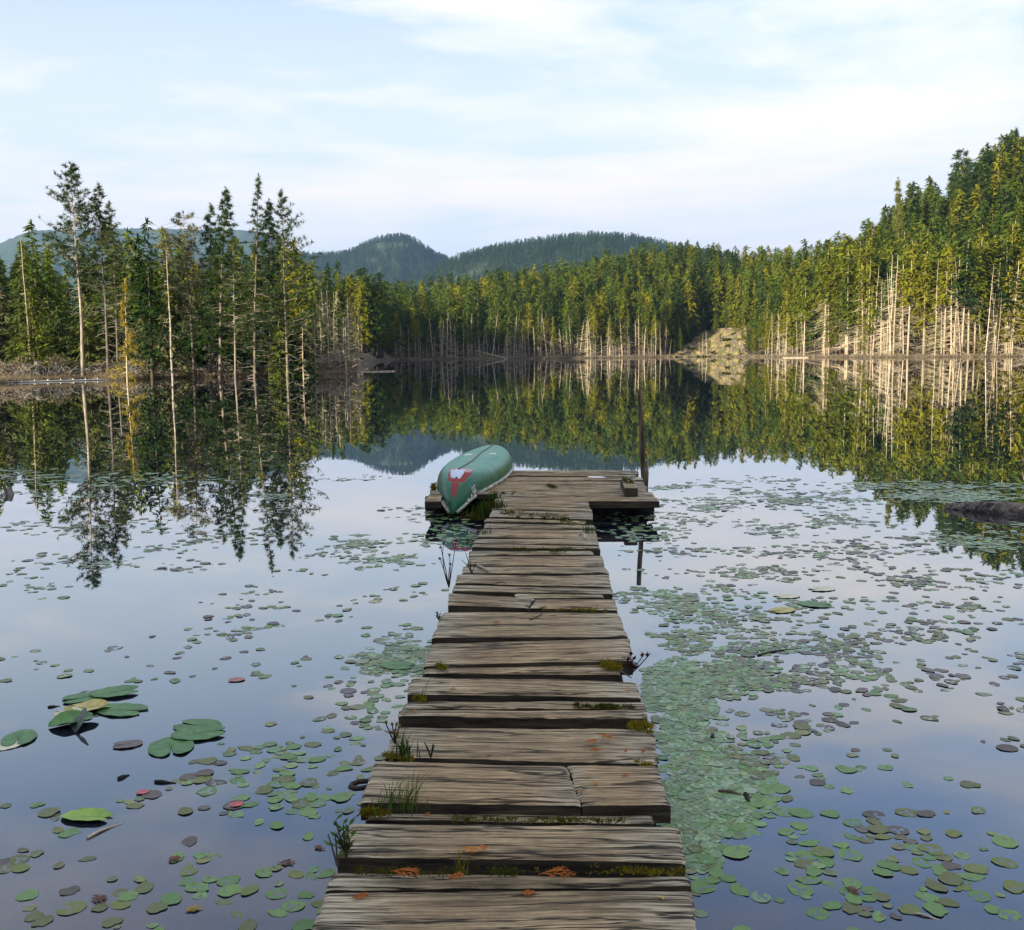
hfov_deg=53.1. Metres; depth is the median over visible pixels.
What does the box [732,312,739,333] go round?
conifer tree
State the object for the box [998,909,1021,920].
lily pad
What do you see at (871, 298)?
conifer tree
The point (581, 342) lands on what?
dead tree
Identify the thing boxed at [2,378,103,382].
floating boom
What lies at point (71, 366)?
shrub
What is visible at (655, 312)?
conifer tree
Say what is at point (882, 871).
lily pad
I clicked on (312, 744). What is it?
lily pad
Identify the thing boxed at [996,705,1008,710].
lily pad
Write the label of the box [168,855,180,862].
water weed
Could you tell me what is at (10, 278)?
fir tree
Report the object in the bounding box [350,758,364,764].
lily pad
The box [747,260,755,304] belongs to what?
conifer tree
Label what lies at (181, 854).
lily pad
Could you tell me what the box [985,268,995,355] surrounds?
dead tree
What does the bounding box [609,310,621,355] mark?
conifer tree
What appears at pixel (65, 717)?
pond lily leaf
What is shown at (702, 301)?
conifer tree
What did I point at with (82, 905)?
lily pad
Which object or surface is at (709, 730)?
lily pad
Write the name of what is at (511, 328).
conifer tree
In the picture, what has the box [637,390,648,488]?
mooring post
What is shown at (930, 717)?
lily pad
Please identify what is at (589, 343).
dead tree
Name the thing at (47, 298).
fir tree
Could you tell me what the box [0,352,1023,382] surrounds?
bank grass
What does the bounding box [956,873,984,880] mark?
lily pad
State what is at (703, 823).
lily pad
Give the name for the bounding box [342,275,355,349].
conifer tree
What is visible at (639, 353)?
dead tree
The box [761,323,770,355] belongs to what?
conifer tree
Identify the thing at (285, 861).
water weed
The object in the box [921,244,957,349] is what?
conifer tree
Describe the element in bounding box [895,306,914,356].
dead tree
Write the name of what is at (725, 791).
floating twig
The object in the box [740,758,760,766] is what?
lily pad
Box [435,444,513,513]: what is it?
canoe
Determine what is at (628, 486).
timber block
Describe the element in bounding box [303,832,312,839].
lily pad
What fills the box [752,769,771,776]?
lily pad
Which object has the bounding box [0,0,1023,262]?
sky
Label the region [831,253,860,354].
conifer tree
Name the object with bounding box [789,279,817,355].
conifer tree
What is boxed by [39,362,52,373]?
shrub
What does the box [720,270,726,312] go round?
conifer tree
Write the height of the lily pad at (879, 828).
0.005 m
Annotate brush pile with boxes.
[0,355,84,376]
[0,360,25,374]
[29,359,91,375]
[64,363,105,373]
[84,359,130,370]
[85,356,180,375]
[136,362,198,369]
[182,356,252,373]
[296,347,340,363]
[306,355,344,369]
[318,351,365,366]
[339,360,373,370]
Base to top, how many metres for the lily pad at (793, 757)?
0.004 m
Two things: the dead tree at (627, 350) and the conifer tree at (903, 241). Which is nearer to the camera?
the conifer tree at (903, 241)
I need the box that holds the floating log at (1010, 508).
[944,501,1023,516]
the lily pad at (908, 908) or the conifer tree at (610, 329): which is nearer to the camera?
the lily pad at (908, 908)
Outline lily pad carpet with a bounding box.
[0,468,1023,929]
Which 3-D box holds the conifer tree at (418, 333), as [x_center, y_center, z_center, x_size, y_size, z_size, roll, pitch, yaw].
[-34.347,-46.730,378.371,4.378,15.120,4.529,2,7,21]
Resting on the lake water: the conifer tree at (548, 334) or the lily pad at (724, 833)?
the lily pad at (724, 833)
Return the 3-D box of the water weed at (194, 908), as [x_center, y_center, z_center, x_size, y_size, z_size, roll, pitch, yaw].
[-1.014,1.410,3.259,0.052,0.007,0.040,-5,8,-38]
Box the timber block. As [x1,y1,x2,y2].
[620,476,637,495]
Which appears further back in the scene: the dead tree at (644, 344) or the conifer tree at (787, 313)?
the dead tree at (644, 344)
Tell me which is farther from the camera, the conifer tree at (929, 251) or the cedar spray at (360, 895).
the conifer tree at (929, 251)
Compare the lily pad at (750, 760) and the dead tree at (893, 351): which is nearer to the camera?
the lily pad at (750, 760)
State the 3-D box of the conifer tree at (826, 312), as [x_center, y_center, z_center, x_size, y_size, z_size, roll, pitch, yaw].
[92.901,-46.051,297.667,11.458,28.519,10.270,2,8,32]
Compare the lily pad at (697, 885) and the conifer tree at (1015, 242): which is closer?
the lily pad at (697, 885)
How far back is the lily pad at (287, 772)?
4.32 m
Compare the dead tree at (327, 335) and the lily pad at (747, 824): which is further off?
the dead tree at (327, 335)
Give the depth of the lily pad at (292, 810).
3.96 m
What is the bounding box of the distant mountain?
[0,227,288,352]
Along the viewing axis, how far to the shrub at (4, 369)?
76.59 m
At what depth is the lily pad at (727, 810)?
3.94 m
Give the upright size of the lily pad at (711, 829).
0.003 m
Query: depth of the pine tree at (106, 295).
80.16 m
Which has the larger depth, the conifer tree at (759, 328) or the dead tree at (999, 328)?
the conifer tree at (759, 328)
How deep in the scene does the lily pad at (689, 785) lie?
4.14 m
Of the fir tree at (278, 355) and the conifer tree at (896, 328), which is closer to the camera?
the fir tree at (278, 355)
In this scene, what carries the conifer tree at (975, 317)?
on the ground at (370, 359)
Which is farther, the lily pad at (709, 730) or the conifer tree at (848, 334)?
the conifer tree at (848, 334)
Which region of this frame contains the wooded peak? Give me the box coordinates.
[200,241,440,311]
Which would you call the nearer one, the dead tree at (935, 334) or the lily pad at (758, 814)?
the lily pad at (758, 814)
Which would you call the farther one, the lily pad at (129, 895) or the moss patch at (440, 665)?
the moss patch at (440, 665)
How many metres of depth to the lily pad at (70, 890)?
3.38 m
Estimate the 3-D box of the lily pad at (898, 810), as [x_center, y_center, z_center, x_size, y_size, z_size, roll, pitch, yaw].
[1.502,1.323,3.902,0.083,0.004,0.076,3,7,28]
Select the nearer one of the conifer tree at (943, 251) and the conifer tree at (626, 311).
the conifer tree at (943, 251)
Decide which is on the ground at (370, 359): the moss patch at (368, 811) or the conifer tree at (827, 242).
the conifer tree at (827, 242)
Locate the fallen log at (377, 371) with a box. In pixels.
[360,370,394,371]
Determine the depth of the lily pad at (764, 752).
4.50 m
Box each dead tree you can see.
[20,237,31,365]
[294,324,309,376]
[306,320,322,371]
[320,300,342,368]
[330,314,339,357]
[331,299,347,356]
[336,319,347,359]
[339,319,351,373]
[340,303,355,357]
[349,321,373,373]
[349,330,367,374]
[392,326,411,357]
[408,333,410,358]
[423,321,438,357]
[429,321,449,357]
[437,319,460,356]
[437,323,440,357]
[446,328,461,358]
[462,324,463,356]
[464,321,479,356]
[475,325,487,355]
[490,316,497,356]
[506,317,520,356]
[517,325,528,356]
[539,316,554,356]
[555,332,568,356]
[570,323,585,355]
[579,321,598,355]
[579,324,592,357]
[603,332,619,357]
[605,321,627,355]
[621,326,638,355]
[628,315,649,355]
[632,326,650,355]
[772,312,788,354]
[778,319,790,355]
[842,274,874,353]
[852,271,883,354]
[858,317,867,355]
[867,287,892,355]
[867,295,891,353]
[868,303,871,353]
[875,293,891,354]
[876,255,906,355]
[876,261,914,356]
[877,275,900,355]
[877,280,902,355]
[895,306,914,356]
[924,266,965,356]
[926,259,943,352]
[927,294,945,354]
[931,309,947,356]
[937,259,978,356]
[953,261,960,354]
[982,294,998,353]
[985,258,1004,351]
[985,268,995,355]
[987,288,1000,353]
[990,286,996,353]
[997,292,1002,353]
[999,263,1023,353]
[1000,279,1019,355]
[1000,316,1017,354]
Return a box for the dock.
[312,470,695,929]
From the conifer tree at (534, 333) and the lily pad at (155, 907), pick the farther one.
the conifer tree at (534, 333)
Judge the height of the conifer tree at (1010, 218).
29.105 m
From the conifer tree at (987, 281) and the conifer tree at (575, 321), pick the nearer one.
the conifer tree at (987, 281)
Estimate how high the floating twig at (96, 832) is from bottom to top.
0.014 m
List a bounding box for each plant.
[323,831,345,866]
[330,813,356,858]
[384,720,400,743]
[424,742,434,757]
[438,539,456,587]
[462,552,475,573]
[623,651,650,675]
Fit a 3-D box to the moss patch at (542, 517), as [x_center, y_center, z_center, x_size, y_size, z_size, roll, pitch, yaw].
[0.225,0.484,9.652,0.876,0.068,0.414,3,7,27]
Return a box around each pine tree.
[37,162,105,376]
[78,181,126,374]
[87,199,141,363]
[108,278,146,380]
[152,233,180,379]
[159,211,214,377]
[187,187,249,377]
[192,203,231,373]
[211,236,256,377]
[229,174,282,377]
[243,197,293,376]
[260,188,326,377]
[891,175,905,241]
[946,148,981,223]
[975,150,997,189]
[1011,127,1020,165]
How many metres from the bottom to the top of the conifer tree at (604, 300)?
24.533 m
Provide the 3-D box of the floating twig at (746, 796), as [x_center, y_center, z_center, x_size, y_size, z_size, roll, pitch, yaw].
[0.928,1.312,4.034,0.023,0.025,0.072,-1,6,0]
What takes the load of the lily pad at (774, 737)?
on the lake water
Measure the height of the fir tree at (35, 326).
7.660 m
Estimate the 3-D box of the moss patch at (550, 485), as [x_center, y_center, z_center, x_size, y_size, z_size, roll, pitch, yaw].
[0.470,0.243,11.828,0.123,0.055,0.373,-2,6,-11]
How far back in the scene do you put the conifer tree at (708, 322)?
428.92 m
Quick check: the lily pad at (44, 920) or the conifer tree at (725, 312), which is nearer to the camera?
the lily pad at (44, 920)
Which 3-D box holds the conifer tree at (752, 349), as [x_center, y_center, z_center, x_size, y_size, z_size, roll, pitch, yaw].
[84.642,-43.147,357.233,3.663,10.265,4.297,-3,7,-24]
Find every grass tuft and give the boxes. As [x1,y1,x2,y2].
[370,768,435,817]
[391,728,419,761]
[453,847,479,871]
[460,509,486,521]
[466,499,492,516]
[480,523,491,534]
[481,498,506,509]
[486,489,502,498]
[548,543,576,551]
[582,523,598,532]
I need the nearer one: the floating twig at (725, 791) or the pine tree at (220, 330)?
the floating twig at (725, 791)
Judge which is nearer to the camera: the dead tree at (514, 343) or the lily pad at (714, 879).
the lily pad at (714, 879)
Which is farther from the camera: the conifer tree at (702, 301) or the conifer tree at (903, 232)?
the conifer tree at (702, 301)
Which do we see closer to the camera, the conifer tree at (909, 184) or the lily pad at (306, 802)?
the lily pad at (306, 802)
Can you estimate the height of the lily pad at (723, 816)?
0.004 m
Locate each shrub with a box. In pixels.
[0,361,13,374]
[7,356,26,375]
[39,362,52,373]
[43,354,60,369]
[46,355,70,370]
[62,362,78,370]
[63,357,85,370]
[87,361,102,370]
[88,362,115,372]
[97,353,112,369]
[112,359,135,370]
[173,367,196,376]
[317,361,330,370]
[326,358,351,369]
[341,356,360,372]
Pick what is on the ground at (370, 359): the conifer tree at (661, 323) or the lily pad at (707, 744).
the conifer tree at (661, 323)
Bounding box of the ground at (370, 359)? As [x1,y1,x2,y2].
[1,303,1023,382]
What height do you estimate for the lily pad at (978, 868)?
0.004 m
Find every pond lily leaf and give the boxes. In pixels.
[0,729,36,745]
[0,740,19,750]
[48,710,97,726]
[53,706,81,715]
[60,808,112,820]
[62,692,101,703]
[63,699,110,710]
[72,708,86,732]
[90,685,138,697]
[97,703,147,716]
[112,740,142,748]
[136,790,148,793]
[148,737,193,756]
[171,725,225,739]
[173,719,221,731]
[228,677,244,681]
[229,801,243,806]
[379,660,414,669]
[769,607,795,612]
[773,593,799,597]
[798,601,830,606]
[808,586,834,590]
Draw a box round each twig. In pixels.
[86,822,123,838]
[117,774,129,779]
[154,780,175,783]
[476,564,488,571]
[718,789,742,794]
[743,792,749,801]
[757,648,799,655]
[914,912,939,919]
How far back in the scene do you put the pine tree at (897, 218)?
324.07 m
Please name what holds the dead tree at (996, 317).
on the ground at (370, 359)
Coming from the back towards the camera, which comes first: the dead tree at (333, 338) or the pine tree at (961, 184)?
the pine tree at (961, 184)
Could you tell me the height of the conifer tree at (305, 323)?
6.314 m
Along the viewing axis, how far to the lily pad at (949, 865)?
3.50 m
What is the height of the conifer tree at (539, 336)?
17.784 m
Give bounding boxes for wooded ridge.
[426,240,705,292]
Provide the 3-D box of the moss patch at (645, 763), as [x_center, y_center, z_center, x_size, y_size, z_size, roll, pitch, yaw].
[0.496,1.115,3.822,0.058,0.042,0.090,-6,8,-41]
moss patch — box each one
[351,863,531,878]
[355,802,391,819]
[381,750,414,761]
[412,693,427,702]
[430,482,438,490]
[435,660,449,670]
[450,813,625,825]
[500,510,569,522]
[511,546,560,552]
[534,863,687,877]
[541,606,607,611]
[546,483,557,488]
[566,519,587,524]
[572,700,635,710]
[596,658,623,673]
[626,718,656,734]
[633,759,653,765]
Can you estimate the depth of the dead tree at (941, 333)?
259.32 m
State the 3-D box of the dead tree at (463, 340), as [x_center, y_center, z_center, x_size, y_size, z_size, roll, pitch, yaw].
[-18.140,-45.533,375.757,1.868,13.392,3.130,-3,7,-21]
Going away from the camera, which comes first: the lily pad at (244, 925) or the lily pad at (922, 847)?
the lily pad at (244, 925)
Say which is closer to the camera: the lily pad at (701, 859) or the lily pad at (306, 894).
the lily pad at (306, 894)
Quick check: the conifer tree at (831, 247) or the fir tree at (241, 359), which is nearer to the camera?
the fir tree at (241, 359)
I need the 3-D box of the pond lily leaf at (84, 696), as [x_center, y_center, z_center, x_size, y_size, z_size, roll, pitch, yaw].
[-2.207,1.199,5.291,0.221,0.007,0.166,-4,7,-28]
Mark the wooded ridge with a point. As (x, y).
(455, 277)
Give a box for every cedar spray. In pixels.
[350,892,370,898]
[392,867,420,876]
[447,871,462,879]
[460,846,482,852]
[519,889,535,894]
[538,866,576,879]
[599,734,611,737]
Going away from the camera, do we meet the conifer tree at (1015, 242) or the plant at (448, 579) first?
the plant at (448, 579)
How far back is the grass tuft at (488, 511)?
10.62 m
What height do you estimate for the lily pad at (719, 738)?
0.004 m
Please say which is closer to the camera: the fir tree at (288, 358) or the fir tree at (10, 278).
the fir tree at (288, 358)
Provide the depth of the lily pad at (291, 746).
4.61 m
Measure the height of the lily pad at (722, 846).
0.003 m
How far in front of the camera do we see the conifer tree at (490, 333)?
381.30 m
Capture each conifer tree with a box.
[297,311,311,363]
[301,335,319,369]
[306,298,324,351]
[308,286,322,330]
[311,299,327,349]
[315,289,334,346]
[316,304,334,354]
[318,274,331,319]
[319,330,341,362]
[322,297,340,357]
[325,291,344,355]
[331,304,351,357]
[337,310,356,357]
[339,297,360,352]
[341,278,349,345]
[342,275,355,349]
[349,299,368,362]
[354,275,378,352]
[359,296,374,347]
[369,284,386,357]
[384,302,396,355]
[388,296,398,352]
[394,301,403,353]
[399,301,412,356]
[399,332,406,357]
[400,311,413,349]
[409,320,419,357]
[414,320,422,356]
[419,313,425,354]
[425,327,432,353]
[435,312,443,353]
[436,299,441,324]
[436,317,446,356]
[448,313,456,355]
[452,316,461,357]
[458,312,473,355]
[459,290,467,323]
[463,323,469,357]
[467,327,475,356]
[468,308,476,346]
[473,312,484,357]
[479,302,487,351]
[481,293,496,353]
[493,324,502,355]
[499,294,515,355]
[504,328,510,356]
[505,306,516,355]
[512,325,520,356]
[517,286,530,322]
[519,304,534,355]
[520,321,529,356]
[530,305,533,351]
[531,309,539,354]
[531,309,545,356]
[542,314,551,354]
[543,304,554,355]
[548,317,558,355]
[561,319,569,353]
[564,294,581,355]
[568,309,580,354]
[576,311,584,352]
[578,294,596,354]
[585,312,598,355]
[586,308,598,355]
[591,314,601,355]
[598,287,609,320]
[601,310,614,352]
[602,312,611,353]
[605,318,615,350]
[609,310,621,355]
[621,299,632,329]
[623,317,634,353]
[625,310,636,352]
[639,327,647,352]
[640,283,647,310]
[640,301,653,354]
[647,306,660,353]
[649,310,660,351]
[649,316,659,354]
[650,296,658,335]
[654,299,664,352]
[660,319,669,337]
[663,301,673,352]
[672,340,676,354]
[675,315,682,350]
[678,329,683,350]
[681,315,689,345]
[685,320,689,340]
[689,311,698,334]
[699,293,707,331]
[700,307,706,332]
[705,303,710,330]
[711,312,718,333]
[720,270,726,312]
[721,301,729,329]
[729,277,737,320]
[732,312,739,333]
[737,286,750,330]
[739,317,745,339]
[743,331,749,352]
[746,317,754,348]
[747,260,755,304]
[748,269,768,352]
[749,276,757,314]
[749,281,757,328]
[749,327,758,354]
[750,281,771,353]
[751,314,767,353]
[753,331,758,355]
[754,299,771,353]
[761,294,774,352]
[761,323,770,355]
[766,313,778,354]
[768,284,787,346]
[770,293,784,351]
[772,288,794,354]
[780,263,806,352]
[783,270,804,353]
[783,278,796,353]
[786,288,803,353]
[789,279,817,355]
[800,239,843,355]
[801,239,809,261]
[801,261,811,278]
[805,265,833,347]
[810,241,839,344]
[811,251,842,354]
[811,260,827,351]
[812,264,840,333]
[819,235,863,349]
[820,297,839,355]
[825,280,849,353]
[831,230,842,261]
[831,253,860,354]
[833,244,875,353]
[838,263,865,353]
[838,292,851,353]
[849,260,880,353]
[850,245,884,353]
[852,259,880,342]
[859,326,867,354]
[873,233,881,259]
[874,264,904,351]
[878,239,913,351]
[880,231,892,273]
[880,254,911,350]
[881,239,897,328]
[882,233,922,353]
[888,230,909,276]
[890,241,932,355]
[891,302,916,350]
[891,317,900,353]
[901,183,917,227]
[906,231,944,353]
[907,256,939,353]
[910,254,940,351]
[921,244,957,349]
[924,192,947,234]
[926,246,965,354]
[926,257,964,352]
[929,322,943,353]
[931,225,942,247]
[939,234,982,351]
[945,240,989,354]
[948,239,992,354]
[949,191,967,235]
[955,281,981,350]
[957,245,998,352]
[961,169,972,212]
[965,247,997,350]
[970,224,1004,348]
[970,234,984,257]
[974,142,994,182]
[976,243,1002,344]
[976,263,1004,351]
[976,323,984,354]
[984,242,1023,353]
[989,226,1023,352]
[991,266,1023,352]
[992,222,1023,334]
[994,142,1011,191]
[995,250,1023,354]
[996,227,1023,350]
[999,139,1014,180]
[999,212,1017,244]
[1007,235,1023,344]
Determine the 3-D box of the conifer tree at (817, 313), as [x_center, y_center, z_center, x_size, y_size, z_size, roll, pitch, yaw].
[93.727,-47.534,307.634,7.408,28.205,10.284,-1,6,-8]
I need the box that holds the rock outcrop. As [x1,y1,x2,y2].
[674,326,749,356]
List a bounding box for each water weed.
[92,894,107,903]
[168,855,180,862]
[185,905,202,911]
[278,859,294,864]
[845,886,859,894]
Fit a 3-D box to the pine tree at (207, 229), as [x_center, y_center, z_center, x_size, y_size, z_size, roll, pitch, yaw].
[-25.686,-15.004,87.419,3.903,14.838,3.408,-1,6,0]
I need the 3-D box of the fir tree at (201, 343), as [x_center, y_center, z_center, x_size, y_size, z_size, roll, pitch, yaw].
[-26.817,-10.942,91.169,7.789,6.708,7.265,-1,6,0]
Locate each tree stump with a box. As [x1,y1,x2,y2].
[3,487,13,494]
[34,361,39,374]
[53,361,58,371]
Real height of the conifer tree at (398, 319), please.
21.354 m
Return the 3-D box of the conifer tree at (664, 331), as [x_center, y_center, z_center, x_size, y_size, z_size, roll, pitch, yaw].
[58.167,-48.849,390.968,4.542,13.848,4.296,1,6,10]
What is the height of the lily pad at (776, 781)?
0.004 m
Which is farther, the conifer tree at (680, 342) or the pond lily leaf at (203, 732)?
the conifer tree at (680, 342)
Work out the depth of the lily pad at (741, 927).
3.12 m
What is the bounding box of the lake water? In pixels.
[0,356,1023,929]
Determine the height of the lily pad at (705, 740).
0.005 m
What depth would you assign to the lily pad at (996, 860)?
3.51 m
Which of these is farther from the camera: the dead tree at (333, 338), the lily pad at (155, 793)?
the dead tree at (333, 338)
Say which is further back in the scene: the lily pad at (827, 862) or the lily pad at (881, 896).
the lily pad at (827, 862)
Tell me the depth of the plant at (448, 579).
6.73 m
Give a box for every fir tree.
[0,243,65,360]
[0,276,14,328]
[0,284,42,365]
[0,288,41,362]
[0,292,14,336]
[0,344,25,372]
[6,292,52,358]
[6,308,43,347]
[8,282,66,352]
[10,289,58,367]
[31,295,85,366]
[31,306,95,366]
[33,287,72,352]
[48,320,69,360]
[57,294,115,366]
[57,310,87,361]
[59,321,114,364]
[76,305,111,347]
[80,312,131,363]
[91,324,115,359]
[101,317,134,361]
[115,217,186,378]
[122,318,173,362]
[129,335,160,368]
[137,334,200,376]
[147,315,180,348]
[165,317,203,365]
[168,331,182,354]
[177,307,247,371]
[179,330,230,370]
[181,307,203,359]
[208,327,272,371]
[244,316,258,355]
[245,315,311,369]
[261,314,316,376]
[265,320,295,378]
[267,331,311,375]
[283,321,322,375]
[295,323,335,358]
[295,324,333,358]
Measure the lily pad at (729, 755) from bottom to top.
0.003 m
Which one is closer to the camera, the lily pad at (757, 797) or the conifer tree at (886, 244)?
the lily pad at (757, 797)
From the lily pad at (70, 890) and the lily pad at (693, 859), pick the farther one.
the lily pad at (693, 859)
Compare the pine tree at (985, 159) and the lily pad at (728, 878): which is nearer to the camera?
the lily pad at (728, 878)
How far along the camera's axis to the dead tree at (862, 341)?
279.40 m
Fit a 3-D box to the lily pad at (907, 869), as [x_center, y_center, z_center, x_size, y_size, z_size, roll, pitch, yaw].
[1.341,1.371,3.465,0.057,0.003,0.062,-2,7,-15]
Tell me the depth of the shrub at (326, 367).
98.37 m
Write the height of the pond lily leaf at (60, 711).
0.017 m
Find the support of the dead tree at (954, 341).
on the ground at (370, 359)
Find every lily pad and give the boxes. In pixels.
[0,857,11,864]
[0,864,12,872]
[9,854,29,863]
[12,863,29,871]
[15,889,38,900]
[24,910,43,921]
[31,915,53,925]
[38,807,59,816]
[56,901,86,914]
[58,828,80,836]
[59,885,79,894]
[91,903,107,911]
[102,917,122,926]
[110,900,130,908]
[118,891,138,900]
[126,802,143,807]
[135,881,153,892]
[141,790,161,797]
[146,902,167,912]
[153,926,164,929]
[160,892,181,904]
[170,852,183,862]
[178,807,192,813]
[179,773,198,779]
[179,877,193,885]
[180,866,197,875]
[182,836,196,845]
[185,882,208,891]
[192,775,211,782]
[195,769,213,775]
[196,786,216,795]
[197,757,217,763]
[205,779,226,785]
[213,760,226,764]
[216,875,239,885]
[216,899,231,904]
[217,884,242,896]
[223,800,244,809]
[228,811,243,816]
[229,778,245,783]
[231,769,248,773]
[231,911,242,917]
[232,794,249,800]
[238,745,253,750]
[238,919,257,929]
[240,885,258,894]
[241,801,257,806]
[255,785,272,793]
[255,867,271,876]
[265,888,287,898]
[267,780,283,786]
[267,908,286,916]
[268,796,282,802]
[270,821,283,828]
[273,766,286,770]
[277,790,295,798]
[278,775,295,782]
[279,770,294,775]
[280,752,296,758]
[282,900,304,911]
[283,781,301,788]
[285,808,302,813]
[286,744,300,748]
[288,869,303,877]
[291,798,310,807]
[291,918,314,929]
[297,891,314,897]
[299,778,318,785]
[300,808,317,815]
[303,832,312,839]
[304,742,321,746]
[304,792,318,800]
[305,872,316,879]
[308,756,325,761]
[309,799,325,806]
[311,900,322,906]
[312,716,326,720]
[317,868,335,877]
[320,794,330,799]
[327,770,339,775]
[331,792,351,801]
[336,766,352,770]
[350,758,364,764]
[360,766,372,770]
[363,701,374,706]
[367,707,378,712]
[653,733,661,739]
[658,765,676,771]
[663,785,672,791]
[666,792,682,801]
[668,821,684,828]
[679,735,695,739]
[679,793,694,798]
[680,783,695,791]
[683,828,698,836]
[683,847,693,853]
[687,844,702,852]
[687,857,698,864]
[691,879,715,892]
[692,862,705,869]
[693,751,706,755]
[694,848,709,854]
[696,747,713,754]
[698,855,716,863]
[699,739,714,743]
[700,820,721,827]
[701,864,716,868]
[702,729,714,732]
[702,743,715,748]
[704,875,720,883]
[705,827,715,833]
[706,732,717,737]
[706,860,722,867]
[709,746,724,752]
[709,867,723,876]
[710,735,724,741]
[710,850,721,857]
[713,843,730,850]
[714,806,726,812]
[714,823,732,829]
[715,855,724,862]
[717,730,729,736]
[718,813,733,817]
[719,806,733,812]
[719,830,734,837]
[720,747,735,752]
[720,874,735,881]
[723,827,738,834]
[723,845,748,857]
[724,821,733,826]
[725,752,737,758]
[729,809,745,815]
[730,802,748,810]
[730,883,748,895]
[731,824,745,830]
[733,925,749,929]
[734,711,749,715]
[737,766,755,770]
[739,821,756,828]
[739,829,760,836]
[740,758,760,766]
[742,754,759,758]
[746,741,760,746]
[746,800,766,806]
[748,806,769,813]
[751,750,769,754]
[751,811,763,817]
[751,890,770,902]
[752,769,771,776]
[752,793,763,801]
[757,736,771,742]
[758,777,778,784]
[759,783,774,789]
[760,789,775,794]
[760,798,777,806]
[762,742,773,747]
[768,759,781,763]
[770,682,784,686]
[770,735,784,739]
[771,723,787,727]
[771,807,792,816]
[772,784,790,792]
[777,714,793,719]
[778,828,793,834]
[780,732,801,738]
[781,795,792,801]
[786,754,799,760]
[787,882,813,895]
[789,808,813,817]
[790,821,807,829]
[793,723,810,728]
[794,859,812,867]
[795,849,819,859]
[795,876,821,883]
[798,840,818,845]
[805,670,820,675]
[805,865,822,876]
[806,907,828,919]
[809,779,825,784]
[811,846,834,855]
[818,856,834,866]
[820,809,839,817]
[821,717,839,721]
[823,901,841,908]
[828,687,840,691]
[833,842,848,847]
[835,721,850,726]
[835,765,856,772]
[838,848,863,860]
[839,887,850,894]
[842,878,862,888]
[842,901,862,913]
[843,818,861,826]
[844,833,858,839]
[845,893,861,903]
[858,836,873,842]
[861,886,878,893]
[862,810,884,818]
[862,895,876,900]
[866,817,881,823]
[867,824,888,833]
[872,867,892,875]
[872,892,890,900]
[873,911,885,921]
[874,834,892,838]
[876,860,901,869]
[883,694,898,697]
[886,825,909,834]
[889,703,904,707]
[891,698,907,701]
[895,808,917,816]
[898,865,918,873]
[898,904,921,914]
[904,842,920,850]
[912,857,931,867]
[915,810,935,816]
[915,891,939,901]
[918,843,943,854]
[920,715,938,719]
[921,853,937,859]
[922,901,948,916]
[925,879,947,891]
[932,863,946,874]
[934,898,959,906]
[938,871,962,884]
[941,861,960,869]
[945,829,961,836]
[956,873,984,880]
[957,884,971,890]
[959,780,980,787]
[963,863,988,873]
[968,889,990,901]
[971,807,985,813]
[984,904,999,913]
[991,857,1017,867]
[992,835,1018,847]
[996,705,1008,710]
[996,744,1018,751]
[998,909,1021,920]
[1003,880,1023,892]
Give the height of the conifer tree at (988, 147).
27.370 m
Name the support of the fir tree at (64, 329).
on the ground at (370, 359)
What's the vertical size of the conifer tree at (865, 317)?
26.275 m
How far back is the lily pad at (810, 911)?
3.21 m
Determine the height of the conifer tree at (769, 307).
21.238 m
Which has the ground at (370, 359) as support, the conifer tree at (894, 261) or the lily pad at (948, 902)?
the conifer tree at (894, 261)
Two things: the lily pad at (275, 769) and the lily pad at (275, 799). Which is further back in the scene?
the lily pad at (275, 769)
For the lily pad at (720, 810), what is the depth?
3.94 m
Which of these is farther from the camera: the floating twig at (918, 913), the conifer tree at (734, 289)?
the conifer tree at (734, 289)
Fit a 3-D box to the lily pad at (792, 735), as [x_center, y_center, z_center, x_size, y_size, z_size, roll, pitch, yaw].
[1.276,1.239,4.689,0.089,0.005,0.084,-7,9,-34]
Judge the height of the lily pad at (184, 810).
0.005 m
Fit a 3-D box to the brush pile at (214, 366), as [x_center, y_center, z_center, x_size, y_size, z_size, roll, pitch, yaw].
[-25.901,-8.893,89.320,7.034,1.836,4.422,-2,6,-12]
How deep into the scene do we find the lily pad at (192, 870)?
3.51 m
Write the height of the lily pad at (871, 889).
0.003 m
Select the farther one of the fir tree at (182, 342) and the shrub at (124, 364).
the fir tree at (182, 342)
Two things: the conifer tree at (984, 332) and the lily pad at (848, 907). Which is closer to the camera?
the lily pad at (848, 907)
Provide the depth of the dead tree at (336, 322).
126.23 m
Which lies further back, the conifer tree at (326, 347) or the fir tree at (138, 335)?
the conifer tree at (326, 347)
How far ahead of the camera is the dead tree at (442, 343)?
376.78 m
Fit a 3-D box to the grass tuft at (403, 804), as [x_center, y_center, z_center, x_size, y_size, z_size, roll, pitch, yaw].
[-0.368,1.103,3.495,0.225,0.119,0.231,-1,6,0]
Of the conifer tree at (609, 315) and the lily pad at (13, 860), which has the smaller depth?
the lily pad at (13, 860)
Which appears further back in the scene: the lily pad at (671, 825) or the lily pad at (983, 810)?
the lily pad at (983, 810)

